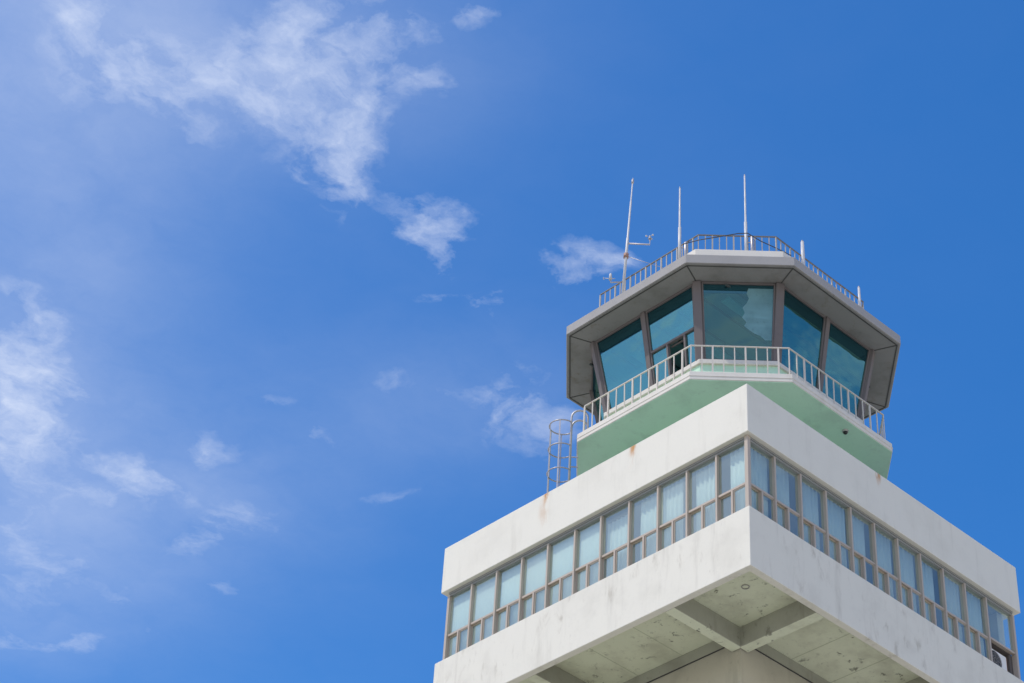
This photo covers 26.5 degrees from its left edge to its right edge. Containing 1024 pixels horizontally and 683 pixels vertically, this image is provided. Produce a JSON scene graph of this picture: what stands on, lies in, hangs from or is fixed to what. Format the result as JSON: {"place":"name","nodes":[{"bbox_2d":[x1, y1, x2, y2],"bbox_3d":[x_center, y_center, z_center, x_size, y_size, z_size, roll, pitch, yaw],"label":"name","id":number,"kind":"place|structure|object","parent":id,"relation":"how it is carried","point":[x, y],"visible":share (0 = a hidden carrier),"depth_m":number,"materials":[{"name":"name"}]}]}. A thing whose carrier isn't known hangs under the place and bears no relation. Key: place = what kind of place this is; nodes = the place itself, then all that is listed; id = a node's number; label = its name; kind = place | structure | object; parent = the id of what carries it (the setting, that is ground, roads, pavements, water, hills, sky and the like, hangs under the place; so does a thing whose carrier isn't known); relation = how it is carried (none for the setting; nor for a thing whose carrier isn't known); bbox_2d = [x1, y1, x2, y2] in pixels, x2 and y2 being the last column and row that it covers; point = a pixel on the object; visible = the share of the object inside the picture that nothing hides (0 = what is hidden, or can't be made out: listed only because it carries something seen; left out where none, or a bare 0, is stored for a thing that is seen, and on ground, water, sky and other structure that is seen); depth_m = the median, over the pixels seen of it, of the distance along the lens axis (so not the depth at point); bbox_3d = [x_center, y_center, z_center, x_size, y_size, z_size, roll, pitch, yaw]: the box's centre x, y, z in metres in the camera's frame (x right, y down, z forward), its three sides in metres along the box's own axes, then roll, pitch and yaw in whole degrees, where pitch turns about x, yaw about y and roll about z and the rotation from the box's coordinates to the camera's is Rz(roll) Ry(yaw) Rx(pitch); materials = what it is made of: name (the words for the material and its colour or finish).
{"place":"outdoors","nodes":[
{"label":"outdoors","id":0,"kind":"place"},
{"bbox_2d":[0,0,1023,682],"label":"sky","id":1,"kind":"structure","parent":0,"point":[291,291],"materials":[{"name":"blue"}]},
{"bbox_2d":[433,249,1023,682],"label":"control tower","id":2,"kind":"structure","parent":0,"point":[693,523],"depth_m":60.43,"materials":[{"name":"white concrete"}]},
{"bbox_2d":[443,581,471,659],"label":"window","id":3,"kind":"structure","parent":2,"relation":"in","point":[456,638],"depth_m":63.49,"materials":[{"name":"blue glass"}]},
{"bbox_2d":[467,568,498,647],"bbox_3d":[-0.805,7.743,62.671,0.180,2.386,1.060,33,-47,-31],"label":"window","id":4,"kind":"structure","parent":2,"relation":"in","point":[481,616],"depth_m":62.90,"materials":[{"name":"blue glass"}]},
{"bbox_2d":[492,554,524,634],"bbox_3d":[-0.068,7.298,62.060,0.196,2.386,1.050,33,-47,-31],"label":"window","id":5,"kind":"structure","parent":2,"relation":"in","point":[507,615],"depth_m":62.29,"materials":[{"name":"blue glass"}]},
{"bbox_2d":[518,541,548,621],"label":"window","id":6,"kind":"structure","parent":2,"relation":"in","point":[533,594],"depth_m":61.67,"materials":[{"name":"glass"}]},
{"bbox_2d":[545,526,575,607],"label":"window","id":7,"kind":"structure","parent":2,"relation":"in","point":[560,556],"depth_m":61.04,"materials":[{"name":"glass"}]},
{"bbox_2d":[546,410,588,492],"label":"caged ladder","id":8,"kind":"object","parent":2,"relation":"on","point":[559,443],"visible":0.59,"depth_m":65.68,"materials":[{"name":"metal"}]},
{"bbox_2d":[572,513,601,594],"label":"window","id":9,"kind":"structure","parent":2,"relation":"in","point":[586,554],"depth_m":60.43,"materials":[{"name":"glass"}]},
{"bbox_2d":[591,359,603,421],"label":"cab window","id":10,"kind":"structure","parent":2,"relation":"in","point":[594,386],"depth_m":68.93,"materials":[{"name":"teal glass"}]},
{"bbox_2d":[599,498,629,580],"bbox_3d":[2.898,5.527,59.627,0.310,2.386,1.080,33,-47,-31],"label":"window","id":11,"kind":"structure","parent":2,"relation":"in","point":[616,555],"depth_m":59.84,"materials":[{"name":"glass"}]},
{"bbox_2d":[595,315,647,409],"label":"cab window","id":12,"kind":"structure","parent":2,"relation":"in","point":[634,326],"depth_m":67.19,"materials":[{"name":"teal glass"}]},
{"bbox_2d":[603,179,662,292],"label":"weather mast","id":13,"kind":"object","parent":2,"relation":"on","point":[625,257],"visible":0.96,"depth_m":68.92,"materials":[{"name":"metal"}]},
{"bbox_2d":[628,482,663,565],"bbox_3d":[3.639,5.063,58.993,0.289,2.386,1.080,33,-47,-31],"label":"window","id":14,"kind":"structure","parent":2,"relation":"in","point":[647,539],"depth_m":59.21,"materials":[{"name":"glass"}]},
{"bbox_2d":[645,284,695,383],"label":"cab window","id":15,"kind":"structure","parent":2,"relation":"in","point":[683,297],"depth_m":65.69,"materials":[{"name":"teal glass"}]},
{"bbox_2d":[657,468,686,551],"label":"window","id":16,"kind":"structure","parent":2,"relation":"in","point":[672,528],"depth_m":58.64,"materials":[{"name":"glass"}]},
{"bbox_2d":[678,187,686,258],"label":"whip aerial","id":17,"kind":"object","parent":2,"relation":"on","point":[679,243],"visible":0.77,"depth_m":66.98,"materials":[{"name":"metal"}]},
{"bbox_2d":[686,452,719,536],"bbox_3d":[5.116,4.159,57.753,0.296,2.386,1.060,33,-47,-31],"label":"window","id":18,"kind":"structure","parent":2,"relation":"in","point":[705,509],"depth_m":57.98,"materials":[{"name":"glass"}]},
{"bbox_2d":[716,437,744,521],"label":"window","id":19,"kind":"structure","parent":2,"relation":"in","point":[737,491],"depth_m":57.34,"materials":[{"name":"glass"}]},
{"bbox_2d":[599,234,863,308],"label":"roof railing","id":20,"kind":"object","parent":2,"relation":"on","point":[740,236],"visible":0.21,"depth_m":67.52,"materials":[{"name":"metal"}]},
{"bbox_2d":[683,233,790,255],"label":"conductor cable","id":21,"kind":"object","parent":20,"relation":"attached to","point":[734,234],"visible":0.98,"depth_m":66.21,"materials":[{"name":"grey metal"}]},
{"bbox_2d":[583,345,885,438],"bbox_3d":[6.724,3.429,66.785,8.461,1.144,8.450,33,-47,-31],"label":"balcony railing","id":22,"kind":"object","parent":2,"relation":"on","point":[882,432],"visible":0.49,"depth_m":64.23,"materials":[{"name":"white metal"}]},
{"bbox_2d":[701,281,774,360],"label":"cab window","id":23,"kind":"structure","parent":2,"relation":"in","point":[707,287],"depth_m":65.31,"materials":[{"name":"teal glass"}]},
{"bbox_2d":[744,174,753,250],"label":"whip aerial","id":24,"kind":"object","parent":2,"relation":"on","point":[746,242],"visible":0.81,"depth_m":66.83,"materials":[{"name":"metal"}]},
{"bbox_2d":[744,437,776,522],"bbox_3d":[6.499,3.726,57.104,1.005,2.386,0.259,33,-47,-31],"label":"window","id":25,"kind":"structure","parent":2,"relation":"in","point":[759,488],"depth_m":57.34,"materials":[{"name":"glass"}]},
{"bbox_2d":[774,454,802,539],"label":"window","id":26,"kind":"structure","parent":2,"relation":"in","point":[783,508],"depth_m":57.86,"materials":[{"name":"glass"}]},
{"bbox_2d":[801,240,804,264],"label":"whip aerial","id":27,"kind":"object","parent":2,"relation":"on","point":[802,253],"visible":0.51,"depth_m":67.39,"materials":[{"name":"metal"}]},
{"bbox_2d":[782,286,825,388],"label":"cab window","id":28,"kind":"structure","parent":2,"relation":"in","point":[791,299],"depth_m":65.77,"materials":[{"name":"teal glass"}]},
{"bbox_2d":[800,471,828,555],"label":"window","id":29,"kind":"structure","parent":2,"relation":"in","point":[811,529],"depth_m":58.42,"materials":[{"name":"glass"}]},
{"bbox_2d":[820,488,853,571],"bbox_3d":[8.757,5.186,58.721,1.050,2.386,0.259,33,-47,-31],"label":"window","id":30,"kind":"structure","parent":2,"relation":"in","point":[838,547],"depth_m":58.96,"materials":[{"name":"blue glass"}]},
{"bbox_2d":[842,429,848,434],"bbox_3d":[9.825,2.678,64.138,0.200,0.144,0.200,33,-47,-31],"label":"dome camera","id":31,"kind":"object","parent":2,"relation":"attached to","point":[845,431],"visible":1,"depth_m":64.09,"materials":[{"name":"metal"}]},
{"bbox_2d":[823,320,869,416],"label":"cab window","id":32,"kind":"structure","parent":2,"relation":"in","point":[836,332],"depth_m":66.86,"materials":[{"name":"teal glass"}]},
{"bbox_2d":[847,403,857,414],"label":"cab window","id":33,"kind":"structure","parent":2,"relation":"in","point":[852,408],"depth_m":69.63,"materials":[{"name":"teal glass"}]},
{"bbox_2d":[858,286,861,306],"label":"whip aerial","id":34,"kind":"object","parent":2,"relation":"on","point":[859,298],"visible":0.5,"depth_m":68.78,"materials":[{"name":"metal"}]},
{"bbox_2d":[850,504,877,587],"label":"window","id":35,"kind":"structure","parent":2,"relation":"in","point":[860,560],"depth_m":59.48,"materials":[{"name":"glass"}]},
{"bbox_2d":[874,520,901,602],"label":"window","id":36,"kind":"structure","parent":2,"relation":"in","point":[885,577],"depth_m":60.04,"materials":[{"name":"glass"}]},
{"bbox_2d":[897,536,924,617],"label":"window","id":37,"kind":"structure","parent":2,"relation":"in","point":[908,591],"depth_m":60.55,"materials":[{"name":"glass"}]},
{"bbox_2d":[919,550,948,632],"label":"window","id":38,"kind":"structure","parent":2,"relation":"in","point":[930,605],"depth_m":61.07,"materials":[{"name":"glass"}]},
{"bbox_2d":[942,566,970,647],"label":"window","id":39,"kind":"structure","parent":2,"relation":"in","point":[954,620],"depth_m":61.62,"materials":[{"name":"glass"}]},
{"bbox_2d":[964,580,991,660],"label":"window","id":40,"kind":"structure","parent":2,"relation":"in","point":[977,636],"depth_m":62.15,"materials":[{"name":"blue glass"}]},
{"bbox_2d":[992,649,1006,670],"bbox_3d":[13.726,9.230,62.044,0.950,0.800,0.369,33,-47,-31],"label":"air conditioner","id":41,"kind":"object","parent":2,"relation":"attached to","point":[999,659],"visible":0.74,"depth_m":62.09,"materials":[{"name":"white"}]},
{"bbox_2d":[985,594,1020,679],"bbox_3d":[14.037,8.561,62.455,1.340,2.386,0.170,33,-47,-31],"label":"window","id":42,"kind":"structure","parent":2,"relation":"in","point":[1011,623],"depth_m":62.82,"materials":[{"name":"grey metal"}]}
]}

